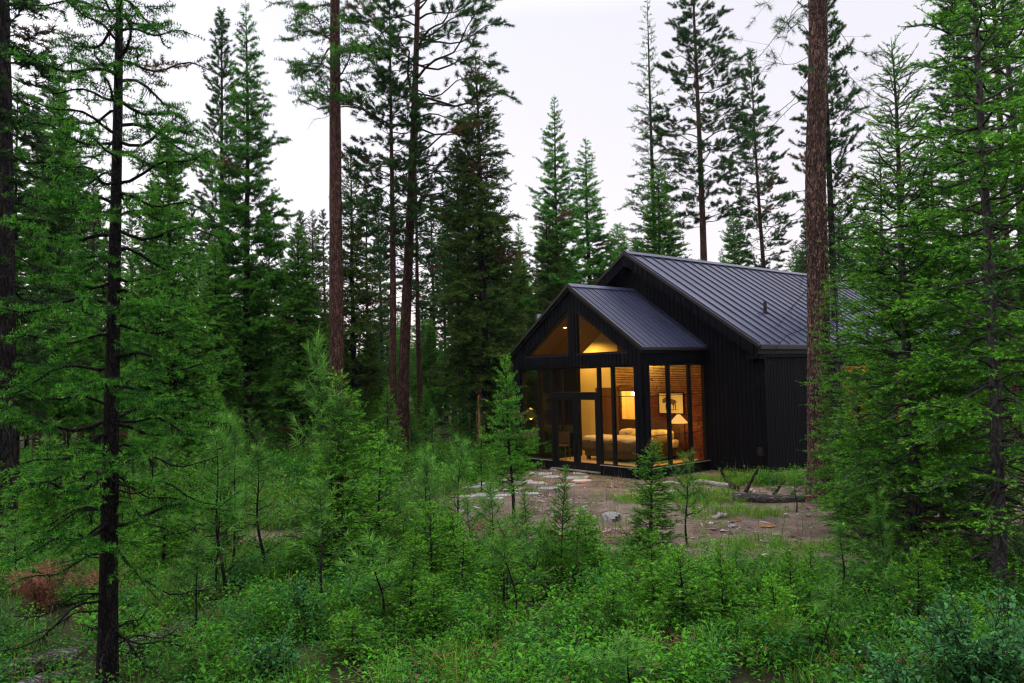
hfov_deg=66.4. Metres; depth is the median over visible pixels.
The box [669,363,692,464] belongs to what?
window
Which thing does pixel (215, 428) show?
larch sapling
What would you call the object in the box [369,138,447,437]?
pine tree
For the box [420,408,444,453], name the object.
pine sapling
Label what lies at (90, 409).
fir tree
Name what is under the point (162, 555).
fir sapling
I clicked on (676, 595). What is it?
fir sapling
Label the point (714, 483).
weathered log
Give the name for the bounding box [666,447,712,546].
pine sapling
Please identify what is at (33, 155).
pine tree
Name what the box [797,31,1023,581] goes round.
fir tree
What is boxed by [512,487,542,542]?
larch sapling
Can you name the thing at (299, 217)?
pine tree
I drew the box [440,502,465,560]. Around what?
fir sapling
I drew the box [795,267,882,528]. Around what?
fir tree
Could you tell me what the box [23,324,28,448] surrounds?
larch tree
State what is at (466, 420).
larch sapling
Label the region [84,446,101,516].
pine sapling
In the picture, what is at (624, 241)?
fir tree
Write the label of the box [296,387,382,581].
pine sapling
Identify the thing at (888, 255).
fir tree
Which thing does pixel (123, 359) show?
fir tree
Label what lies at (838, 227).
fir tree
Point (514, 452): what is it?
larch sapling
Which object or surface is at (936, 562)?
fir sapling
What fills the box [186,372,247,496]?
larch sapling
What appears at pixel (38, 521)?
fir sapling
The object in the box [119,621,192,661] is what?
mossy log
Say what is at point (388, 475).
fir sapling
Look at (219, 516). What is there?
pine sapling
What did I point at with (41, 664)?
mossy log
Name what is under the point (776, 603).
fir sapling
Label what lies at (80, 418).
larch tree
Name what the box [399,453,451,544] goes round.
pine sapling
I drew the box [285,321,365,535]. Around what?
pine sapling
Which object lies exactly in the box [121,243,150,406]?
larch tree
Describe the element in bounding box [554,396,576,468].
door
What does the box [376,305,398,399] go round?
fir tree
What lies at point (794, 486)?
pine sapling
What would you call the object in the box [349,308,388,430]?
larch tree
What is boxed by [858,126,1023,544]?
fir tree
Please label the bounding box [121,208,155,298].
pine tree
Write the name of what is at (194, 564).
pine sapling
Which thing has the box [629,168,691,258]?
fir tree
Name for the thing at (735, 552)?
pine sapling
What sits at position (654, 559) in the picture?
fir sapling
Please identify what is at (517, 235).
larch tree
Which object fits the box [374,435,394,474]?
fir sapling
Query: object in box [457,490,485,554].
pine sapling
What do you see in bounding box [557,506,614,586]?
fir sapling
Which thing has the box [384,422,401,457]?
pine sapling
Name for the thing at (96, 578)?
dry brush
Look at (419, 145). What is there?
pine tree
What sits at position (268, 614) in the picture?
undergrowth
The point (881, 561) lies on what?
pine sapling
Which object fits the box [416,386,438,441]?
larch sapling
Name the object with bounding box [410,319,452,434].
fir tree
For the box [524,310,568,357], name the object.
window
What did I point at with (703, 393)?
window
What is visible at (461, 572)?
fir sapling
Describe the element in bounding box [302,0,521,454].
pine tree
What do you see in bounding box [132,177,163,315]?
pine tree
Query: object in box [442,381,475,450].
larch sapling
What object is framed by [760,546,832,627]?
fir sapling
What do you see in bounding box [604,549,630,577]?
pine sapling
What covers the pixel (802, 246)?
pine tree
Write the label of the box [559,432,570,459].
chair
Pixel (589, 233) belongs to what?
larch tree
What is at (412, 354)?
wood
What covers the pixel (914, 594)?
fir sapling
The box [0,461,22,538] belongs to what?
fir sapling
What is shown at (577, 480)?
stone path
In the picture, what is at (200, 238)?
pine tree
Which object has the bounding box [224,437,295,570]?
pine sapling
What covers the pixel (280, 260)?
larch tree
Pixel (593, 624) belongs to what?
leafy shrub
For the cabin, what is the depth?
21.99 m
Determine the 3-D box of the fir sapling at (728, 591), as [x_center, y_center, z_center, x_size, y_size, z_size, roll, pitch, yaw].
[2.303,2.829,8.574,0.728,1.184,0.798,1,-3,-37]
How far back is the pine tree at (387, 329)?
50.05 m
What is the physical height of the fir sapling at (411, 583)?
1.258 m
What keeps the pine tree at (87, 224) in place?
on the ground at (694, 528)
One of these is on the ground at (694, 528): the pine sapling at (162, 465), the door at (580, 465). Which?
the pine sapling at (162, 465)
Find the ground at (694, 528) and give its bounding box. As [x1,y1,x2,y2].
[0,392,1023,682]
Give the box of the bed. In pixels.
[582,419,684,459]
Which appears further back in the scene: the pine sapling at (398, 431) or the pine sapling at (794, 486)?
the pine sapling at (398, 431)
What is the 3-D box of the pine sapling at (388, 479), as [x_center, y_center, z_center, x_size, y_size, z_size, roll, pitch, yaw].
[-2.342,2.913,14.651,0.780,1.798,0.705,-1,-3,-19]
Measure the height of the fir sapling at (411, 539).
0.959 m
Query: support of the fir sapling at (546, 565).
on the ground at (694, 528)
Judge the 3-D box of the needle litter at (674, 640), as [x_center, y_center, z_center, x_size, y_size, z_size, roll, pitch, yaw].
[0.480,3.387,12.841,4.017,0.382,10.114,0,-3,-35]
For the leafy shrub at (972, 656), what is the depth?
6.20 m
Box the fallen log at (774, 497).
[733,467,810,502]
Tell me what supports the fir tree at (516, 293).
on the ground at (694, 528)
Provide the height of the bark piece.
0.048 m
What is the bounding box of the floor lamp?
[672,414,687,459]
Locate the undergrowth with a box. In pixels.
[0,428,1023,682]
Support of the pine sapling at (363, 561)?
on the ground at (694, 528)
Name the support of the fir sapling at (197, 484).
on the ground at (694, 528)
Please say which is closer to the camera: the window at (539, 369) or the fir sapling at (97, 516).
the fir sapling at (97, 516)
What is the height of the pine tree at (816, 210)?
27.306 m
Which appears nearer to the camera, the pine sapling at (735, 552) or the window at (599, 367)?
the pine sapling at (735, 552)
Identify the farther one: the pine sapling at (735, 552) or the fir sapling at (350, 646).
the pine sapling at (735, 552)
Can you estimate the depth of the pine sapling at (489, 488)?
11.49 m
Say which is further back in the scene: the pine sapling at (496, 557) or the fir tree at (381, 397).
the fir tree at (381, 397)
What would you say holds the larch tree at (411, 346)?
on the ground at (694, 528)
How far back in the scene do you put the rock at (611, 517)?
15.02 m
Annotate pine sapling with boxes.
[0,508,44,576]
[30,416,68,491]
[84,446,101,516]
[122,424,150,486]
[128,402,182,541]
[148,441,178,477]
[157,529,222,635]
[161,434,196,499]
[162,421,261,604]
[188,460,254,600]
[205,411,257,539]
[213,411,258,562]
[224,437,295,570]
[240,409,264,460]
[243,417,265,455]
[282,470,362,600]
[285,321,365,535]
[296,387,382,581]
[330,525,429,628]
[373,453,402,519]
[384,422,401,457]
[386,425,405,455]
[388,483,422,543]
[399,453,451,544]
[405,441,465,540]
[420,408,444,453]
[423,432,482,527]
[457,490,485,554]
[469,474,505,542]
[475,478,514,524]
[476,500,542,607]
[481,512,557,627]
[514,511,555,606]
[582,626,660,682]
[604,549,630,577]
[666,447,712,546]
[725,534,751,593]
[773,470,808,512]
[781,568,866,666]
[811,519,875,598]
[850,486,925,596]
[856,486,881,539]
[861,539,899,605]
[873,557,912,612]
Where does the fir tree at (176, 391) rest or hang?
on the ground at (694, 528)
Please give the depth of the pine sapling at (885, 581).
8.86 m
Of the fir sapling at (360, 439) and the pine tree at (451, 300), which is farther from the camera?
the pine tree at (451, 300)
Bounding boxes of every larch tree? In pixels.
[0,0,243,682]
[12,72,74,499]
[17,71,105,489]
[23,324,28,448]
[51,312,86,450]
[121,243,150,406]
[174,2,317,449]
[263,0,405,452]
[272,239,307,363]
[272,300,309,407]
[322,316,350,400]
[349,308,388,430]
[384,312,414,393]
[396,311,400,337]
[409,293,450,396]
[424,298,493,415]
[465,206,513,432]
[506,222,534,389]
[536,201,577,303]
[560,139,623,284]
[589,255,602,282]
[614,0,696,255]
[717,249,726,262]
[972,192,1021,404]
[1001,278,1023,393]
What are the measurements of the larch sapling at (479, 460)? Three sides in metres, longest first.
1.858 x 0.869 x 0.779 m
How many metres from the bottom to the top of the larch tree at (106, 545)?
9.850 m
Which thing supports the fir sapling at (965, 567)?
on the ground at (694, 528)
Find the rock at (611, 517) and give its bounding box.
[602,512,621,522]
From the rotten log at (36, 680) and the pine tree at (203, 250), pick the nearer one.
the rotten log at (36, 680)
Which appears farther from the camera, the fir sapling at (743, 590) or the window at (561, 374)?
the window at (561, 374)
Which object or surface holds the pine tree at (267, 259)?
on the ground at (694, 528)
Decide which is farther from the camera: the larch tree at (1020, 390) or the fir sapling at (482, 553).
the larch tree at (1020, 390)
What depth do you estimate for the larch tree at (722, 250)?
64.36 m
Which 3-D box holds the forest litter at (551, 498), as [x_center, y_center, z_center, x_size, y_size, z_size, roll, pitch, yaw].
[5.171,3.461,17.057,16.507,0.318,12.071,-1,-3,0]
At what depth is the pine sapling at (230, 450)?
11.25 m
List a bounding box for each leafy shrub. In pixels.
[229,619,302,682]
[282,571,326,621]
[436,602,512,656]
[547,610,619,652]
[782,606,878,662]
[831,640,1001,682]
[890,579,1023,682]
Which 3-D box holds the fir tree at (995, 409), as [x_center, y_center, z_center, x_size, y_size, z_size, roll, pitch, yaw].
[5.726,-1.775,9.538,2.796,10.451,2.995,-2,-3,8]
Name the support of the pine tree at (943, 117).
on the ground at (694, 528)
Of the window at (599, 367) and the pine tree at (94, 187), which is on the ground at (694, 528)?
the pine tree at (94, 187)
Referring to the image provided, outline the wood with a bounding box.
[201,328,476,398]
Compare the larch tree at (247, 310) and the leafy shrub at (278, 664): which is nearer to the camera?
the leafy shrub at (278, 664)
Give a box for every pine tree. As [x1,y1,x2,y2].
[17,54,109,450]
[17,87,104,452]
[17,102,93,462]
[51,185,104,435]
[71,169,107,417]
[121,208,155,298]
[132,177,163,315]
[172,198,211,384]
[185,6,256,405]
[195,212,231,297]
[260,216,287,428]
[288,210,321,422]
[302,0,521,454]
[310,208,354,426]
[341,0,453,445]
[342,189,400,427]
[363,194,397,413]
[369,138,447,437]
[401,193,450,421]
[420,210,456,427]
[428,215,450,421]
[431,137,478,443]
[440,171,505,399]
[445,139,494,442]
[637,0,770,260]
[715,0,908,503]
[716,47,804,269]
[787,0,871,413]
[794,218,806,273]
[907,200,933,286]
[921,2,1010,426]
[932,0,1023,452]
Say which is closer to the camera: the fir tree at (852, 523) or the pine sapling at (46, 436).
the fir tree at (852, 523)
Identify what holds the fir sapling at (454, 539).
on the ground at (694, 528)
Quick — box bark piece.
[756,525,775,527]
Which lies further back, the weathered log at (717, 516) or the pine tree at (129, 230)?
the pine tree at (129, 230)
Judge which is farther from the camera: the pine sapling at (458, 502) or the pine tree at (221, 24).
the pine tree at (221, 24)
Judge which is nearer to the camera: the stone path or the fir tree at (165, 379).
the stone path
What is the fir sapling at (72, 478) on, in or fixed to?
on the ground at (694, 528)
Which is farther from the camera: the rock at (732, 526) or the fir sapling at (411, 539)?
the rock at (732, 526)
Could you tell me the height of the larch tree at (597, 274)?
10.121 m
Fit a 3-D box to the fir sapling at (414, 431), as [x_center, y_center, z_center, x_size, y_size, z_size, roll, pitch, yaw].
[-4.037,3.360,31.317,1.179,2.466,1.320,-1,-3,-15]
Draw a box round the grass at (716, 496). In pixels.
[0,428,1023,682]
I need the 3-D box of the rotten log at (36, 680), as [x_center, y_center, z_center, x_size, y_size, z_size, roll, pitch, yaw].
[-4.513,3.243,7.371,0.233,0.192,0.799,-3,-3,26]
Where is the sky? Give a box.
[10,0,1023,352]
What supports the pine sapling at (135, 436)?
on the ground at (694, 528)
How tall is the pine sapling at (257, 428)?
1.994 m
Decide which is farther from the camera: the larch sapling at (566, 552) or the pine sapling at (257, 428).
the pine sapling at (257, 428)
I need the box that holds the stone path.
[459,469,591,499]
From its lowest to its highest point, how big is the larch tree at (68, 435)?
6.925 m
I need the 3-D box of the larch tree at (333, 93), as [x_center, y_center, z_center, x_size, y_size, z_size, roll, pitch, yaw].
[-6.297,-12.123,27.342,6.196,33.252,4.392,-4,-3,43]
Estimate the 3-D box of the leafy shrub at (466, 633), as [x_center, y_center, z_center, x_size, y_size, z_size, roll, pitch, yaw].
[-0.422,3.021,7.995,0.718,0.552,0.912,-2,-3,18]
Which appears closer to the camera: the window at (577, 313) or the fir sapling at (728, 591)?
the fir sapling at (728, 591)
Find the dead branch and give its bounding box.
[720,469,739,490]
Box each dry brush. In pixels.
[2,554,74,614]
[34,557,87,581]
[66,566,142,595]
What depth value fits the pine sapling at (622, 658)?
6.62 m
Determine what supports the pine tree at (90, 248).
on the ground at (694, 528)
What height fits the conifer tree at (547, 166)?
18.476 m
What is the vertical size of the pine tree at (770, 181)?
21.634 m
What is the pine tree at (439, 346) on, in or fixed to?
on the ground at (694, 528)
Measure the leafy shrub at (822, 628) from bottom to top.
0.573 m
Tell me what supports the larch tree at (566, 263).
on the ground at (694, 528)
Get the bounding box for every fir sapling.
[0,436,90,541]
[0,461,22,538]
[19,498,76,542]
[49,446,101,531]
[68,464,141,544]
[118,477,202,573]
[146,448,239,571]
[182,633,251,682]
[201,433,254,552]
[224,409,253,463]
[224,415,252,462]
[272,440,383,582]
[275,367,412,580]
[311,604,391,664]
[337,392,372,459]
[339,429,418,536]
[362,398,384,451]
[370,385,406,454]
[373,533,447,627]
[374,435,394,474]
[388,500,471,580]
[388,572,463,651]
[398,514,433,555]
[409,399,424,447]
[428,510,482,580]
[437,531,495,602]
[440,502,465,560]
[468,537,542,626]
[475,520,505,585]
[524,522,566,580]
[526,519,565,598]
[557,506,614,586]
[567,512,609,565]
[590,566,637,638]
[602,438,689,557]
[614,527,693,616]
[630,543,742,638]
[631,559,677,623]
[687,547,757,631]
[700,565,763,617]
[733,573,806,648]
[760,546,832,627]
[799,544,826,587]
[873,546,952,621]
[901,533,1002,599]
[920,547,955,586]
[934,533,989,591]
[940,593,1009,638]
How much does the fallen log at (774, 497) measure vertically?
0.776 m
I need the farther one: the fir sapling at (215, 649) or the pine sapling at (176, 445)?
the pine sapling at (176, 445)
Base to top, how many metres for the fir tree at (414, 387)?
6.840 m
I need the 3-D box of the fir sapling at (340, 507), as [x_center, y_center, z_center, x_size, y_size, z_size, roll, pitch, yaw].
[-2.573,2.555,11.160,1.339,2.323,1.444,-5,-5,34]
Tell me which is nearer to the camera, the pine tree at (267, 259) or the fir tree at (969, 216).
the fir tree at (969, 216)
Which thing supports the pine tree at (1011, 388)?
on the ground at (694, 528)
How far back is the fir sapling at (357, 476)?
11.30 m
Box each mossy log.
[0,647,78,681]
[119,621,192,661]
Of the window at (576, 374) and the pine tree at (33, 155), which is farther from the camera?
the pine tree at (33, 155)
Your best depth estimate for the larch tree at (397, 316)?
91.60 m
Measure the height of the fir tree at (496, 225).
15.165 m
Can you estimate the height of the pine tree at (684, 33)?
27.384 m
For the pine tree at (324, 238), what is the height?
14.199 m
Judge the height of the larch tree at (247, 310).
19.552 m
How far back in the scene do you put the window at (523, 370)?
23.65 m
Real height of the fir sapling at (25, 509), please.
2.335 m
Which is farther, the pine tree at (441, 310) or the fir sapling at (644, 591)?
the pine tree at (441, 310)
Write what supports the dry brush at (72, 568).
on the ground at (694, 528)
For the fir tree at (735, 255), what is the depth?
47.14 m
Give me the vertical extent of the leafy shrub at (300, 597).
0.669 m
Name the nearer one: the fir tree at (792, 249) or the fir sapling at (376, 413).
the fir sapling at (376, 413)
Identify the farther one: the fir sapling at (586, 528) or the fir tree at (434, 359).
the fir tree at (434, 359)
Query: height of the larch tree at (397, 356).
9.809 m
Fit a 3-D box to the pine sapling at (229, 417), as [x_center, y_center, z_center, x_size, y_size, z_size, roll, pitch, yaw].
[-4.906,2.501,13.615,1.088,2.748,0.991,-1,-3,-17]
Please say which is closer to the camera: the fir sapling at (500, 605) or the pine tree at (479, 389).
the fir sapling at (500, 605)
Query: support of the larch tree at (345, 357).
on the ground at (694, 528)
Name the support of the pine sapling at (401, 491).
on the ground at (694, 528)
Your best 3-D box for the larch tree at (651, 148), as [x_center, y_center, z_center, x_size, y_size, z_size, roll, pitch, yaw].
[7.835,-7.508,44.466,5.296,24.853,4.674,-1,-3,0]
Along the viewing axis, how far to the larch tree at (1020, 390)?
35.94 m
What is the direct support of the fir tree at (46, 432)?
on the ground at (694, 528)
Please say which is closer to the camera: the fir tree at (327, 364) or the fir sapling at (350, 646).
the fir sapling at (350, 646)
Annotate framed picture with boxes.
[657,392,684,414]
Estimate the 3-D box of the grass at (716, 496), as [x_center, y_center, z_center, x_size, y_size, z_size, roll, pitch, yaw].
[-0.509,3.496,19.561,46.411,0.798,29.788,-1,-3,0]
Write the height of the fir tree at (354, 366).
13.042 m
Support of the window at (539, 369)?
in the cabin
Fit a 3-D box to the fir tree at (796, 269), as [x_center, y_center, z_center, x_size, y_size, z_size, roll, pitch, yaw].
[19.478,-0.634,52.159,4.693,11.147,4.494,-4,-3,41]
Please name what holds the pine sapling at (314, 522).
on the ground at (694, 528)
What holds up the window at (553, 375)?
in the cabin
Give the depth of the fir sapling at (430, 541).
10.72 m
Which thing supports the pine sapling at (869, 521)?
on the ground at (694, 528)
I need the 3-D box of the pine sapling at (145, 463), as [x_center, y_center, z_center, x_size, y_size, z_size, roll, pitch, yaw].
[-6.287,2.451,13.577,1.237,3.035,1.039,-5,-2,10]
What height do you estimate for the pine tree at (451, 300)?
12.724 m
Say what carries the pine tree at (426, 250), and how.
on the ground at (694, 528)
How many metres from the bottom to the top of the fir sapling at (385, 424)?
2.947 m
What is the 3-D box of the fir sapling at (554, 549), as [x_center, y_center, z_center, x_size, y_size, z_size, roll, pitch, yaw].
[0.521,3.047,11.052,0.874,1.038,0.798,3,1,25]
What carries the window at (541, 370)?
in the cabin
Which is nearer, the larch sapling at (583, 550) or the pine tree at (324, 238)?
the larch sapling at (583, 550)
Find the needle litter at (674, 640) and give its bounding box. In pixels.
[373,507,741,656]
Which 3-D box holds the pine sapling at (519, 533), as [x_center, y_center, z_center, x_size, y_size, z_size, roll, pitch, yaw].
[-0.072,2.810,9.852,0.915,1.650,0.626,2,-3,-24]
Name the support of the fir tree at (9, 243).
on the ground at (694, 528)
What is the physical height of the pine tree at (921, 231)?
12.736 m
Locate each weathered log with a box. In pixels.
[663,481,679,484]
[695,479,728,486]
[711,513,726,519]
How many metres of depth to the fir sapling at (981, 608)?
7.69 m
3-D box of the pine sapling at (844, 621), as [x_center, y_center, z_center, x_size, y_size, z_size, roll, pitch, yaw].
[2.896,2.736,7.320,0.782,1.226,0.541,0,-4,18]
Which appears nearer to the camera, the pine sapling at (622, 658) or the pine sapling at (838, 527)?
the pine sapling at (622, 658)
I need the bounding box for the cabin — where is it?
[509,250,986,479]
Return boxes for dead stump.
[473,395,484,451]
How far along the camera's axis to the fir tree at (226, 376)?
31.05 m
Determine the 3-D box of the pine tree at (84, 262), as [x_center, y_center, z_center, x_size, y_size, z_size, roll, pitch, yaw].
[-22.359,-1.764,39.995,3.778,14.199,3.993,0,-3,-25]
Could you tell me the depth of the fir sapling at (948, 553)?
9.29 m
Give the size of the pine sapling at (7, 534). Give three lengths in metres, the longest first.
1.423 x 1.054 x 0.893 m
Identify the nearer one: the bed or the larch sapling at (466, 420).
the bed
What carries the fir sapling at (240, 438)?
on the ground at (694, 528)
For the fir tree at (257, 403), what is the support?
on the ground at (694, 528)
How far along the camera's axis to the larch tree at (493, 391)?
39.82 m
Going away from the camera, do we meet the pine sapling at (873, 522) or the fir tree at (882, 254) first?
the pine sapling at (873, 522)
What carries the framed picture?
attached to the cabin
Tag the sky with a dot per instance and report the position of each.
(580, 53)
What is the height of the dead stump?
2.415 m
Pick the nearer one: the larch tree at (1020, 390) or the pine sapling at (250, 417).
the pine sapling at (250, 417)
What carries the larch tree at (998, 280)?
on the ground at (694, 528)
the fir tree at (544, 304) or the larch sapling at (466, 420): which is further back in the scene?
the fir tree at (544, 304)
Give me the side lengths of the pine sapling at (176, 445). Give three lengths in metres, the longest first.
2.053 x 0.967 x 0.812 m
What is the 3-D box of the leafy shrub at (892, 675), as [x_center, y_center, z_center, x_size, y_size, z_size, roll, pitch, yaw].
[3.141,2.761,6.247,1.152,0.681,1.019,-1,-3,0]
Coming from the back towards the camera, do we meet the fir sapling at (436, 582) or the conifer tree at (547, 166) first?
the conifer tree at (547, 166)
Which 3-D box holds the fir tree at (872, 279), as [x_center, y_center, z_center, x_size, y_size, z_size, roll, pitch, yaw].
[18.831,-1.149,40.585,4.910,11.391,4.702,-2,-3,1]
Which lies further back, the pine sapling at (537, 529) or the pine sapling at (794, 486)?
the pine sapling at (794, 486)
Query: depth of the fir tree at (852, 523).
13.52 m
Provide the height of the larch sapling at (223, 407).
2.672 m
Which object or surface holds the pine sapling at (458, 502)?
on the ground at (694, 528)
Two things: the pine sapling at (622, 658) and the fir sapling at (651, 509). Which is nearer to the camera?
the pine sapling at (622, 658)
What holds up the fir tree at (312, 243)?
on the ground at (694, 528)
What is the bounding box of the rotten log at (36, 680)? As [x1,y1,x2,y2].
[17,668,76,682]
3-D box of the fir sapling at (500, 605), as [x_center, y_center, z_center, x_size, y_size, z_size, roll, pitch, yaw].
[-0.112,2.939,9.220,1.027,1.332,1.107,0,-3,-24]
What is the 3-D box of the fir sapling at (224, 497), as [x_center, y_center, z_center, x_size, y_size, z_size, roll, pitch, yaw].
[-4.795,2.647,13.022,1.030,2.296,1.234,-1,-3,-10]
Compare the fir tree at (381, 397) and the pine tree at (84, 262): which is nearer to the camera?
the pine tree at (84, 262)
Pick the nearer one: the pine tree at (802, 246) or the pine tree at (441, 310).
the pine tree at (441, 310)
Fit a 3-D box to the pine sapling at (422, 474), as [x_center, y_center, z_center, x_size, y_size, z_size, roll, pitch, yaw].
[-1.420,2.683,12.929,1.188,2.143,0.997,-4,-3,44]
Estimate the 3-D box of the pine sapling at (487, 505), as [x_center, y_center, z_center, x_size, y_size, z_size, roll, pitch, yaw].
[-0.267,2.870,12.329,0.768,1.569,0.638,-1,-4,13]
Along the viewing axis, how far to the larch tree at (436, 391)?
38.39 m
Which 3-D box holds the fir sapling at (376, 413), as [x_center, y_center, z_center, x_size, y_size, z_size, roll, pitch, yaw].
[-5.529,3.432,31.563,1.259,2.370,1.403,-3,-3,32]
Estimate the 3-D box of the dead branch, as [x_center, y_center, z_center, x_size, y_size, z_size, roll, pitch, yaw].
[5.220,3.322,18.838,0.203,0.382,1.409,-2,-3,3]
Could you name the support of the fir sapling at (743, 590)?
on the ground at (694, 528)
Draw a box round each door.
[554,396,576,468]
[575,396,598,470]
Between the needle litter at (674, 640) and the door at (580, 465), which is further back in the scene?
the door at (580, 465)
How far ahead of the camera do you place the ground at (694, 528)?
13.95 m
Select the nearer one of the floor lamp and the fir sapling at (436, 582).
the fir sapling at (436, 582)
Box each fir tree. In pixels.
[0,0,105,532]
[29,334,73,437]
[61,228,146,452]
[88,311,139,460]
[103,117,236,467]
[136,269,196,441]
[188,242,257,445]
[229,256,283,439]
[251,221,328,450]
[288,209,328,427]
[306,308,366,424]
[315,146,397,443]
[358,342,388,423]
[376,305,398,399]
[409,320,448,417]
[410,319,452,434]
[419,49,546,448]
[496,249,537,420]
[516,213,572,413]
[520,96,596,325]
[606,223,629,267]
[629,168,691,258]
[718,210,755,266]
[783,240,804,271]
[791,250,805,272]
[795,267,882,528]
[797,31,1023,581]
[803,379,904,542]
[816,141,946,500]
[827,205,856,277]
[848,214,897,291]
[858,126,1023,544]
[860,0,1023,597]
[884,239,909,287]
[906,0,1023,555]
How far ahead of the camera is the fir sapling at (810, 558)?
10.23 m
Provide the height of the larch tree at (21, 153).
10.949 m
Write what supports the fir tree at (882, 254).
on the ground at (694, 528)
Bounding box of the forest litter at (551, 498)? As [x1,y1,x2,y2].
[431,470,1021,570]
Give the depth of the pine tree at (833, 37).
25.49 m
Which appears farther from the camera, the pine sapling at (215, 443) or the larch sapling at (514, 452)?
the larch sapling at (514, 452)
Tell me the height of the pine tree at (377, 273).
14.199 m
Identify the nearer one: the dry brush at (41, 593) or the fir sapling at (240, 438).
the dry brush at (41, 593)
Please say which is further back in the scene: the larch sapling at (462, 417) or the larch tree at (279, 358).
the larch tree at (279, 358)
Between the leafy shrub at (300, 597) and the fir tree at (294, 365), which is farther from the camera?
the fir tree at (294, 365)
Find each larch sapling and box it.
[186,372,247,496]
[204,391,228,456]
[218,397,228,433]
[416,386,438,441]
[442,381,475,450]
[456,394,476,448]
[464,425,495,491]
[471,352,542,518]
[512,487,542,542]
[538,465,583,596]
[560,508,593,581]
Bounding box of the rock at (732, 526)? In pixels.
[728,524,737,528]
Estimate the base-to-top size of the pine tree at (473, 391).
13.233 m
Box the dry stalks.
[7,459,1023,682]
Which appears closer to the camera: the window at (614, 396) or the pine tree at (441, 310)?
the window at (614, 396)
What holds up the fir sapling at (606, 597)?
on the ground at (694, 528)
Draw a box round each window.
[521,368,539,458]
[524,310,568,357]
[526,370,543,455]
[538,368,553,460]
[542,369,564,453]
[551,366,598,393]
[562,369,577,451]
[575,310,627,355]
[598,366,613,465]
[611,365,636,467]
[649,364,671,467]
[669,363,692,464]
[689,363,707,461]
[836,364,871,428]

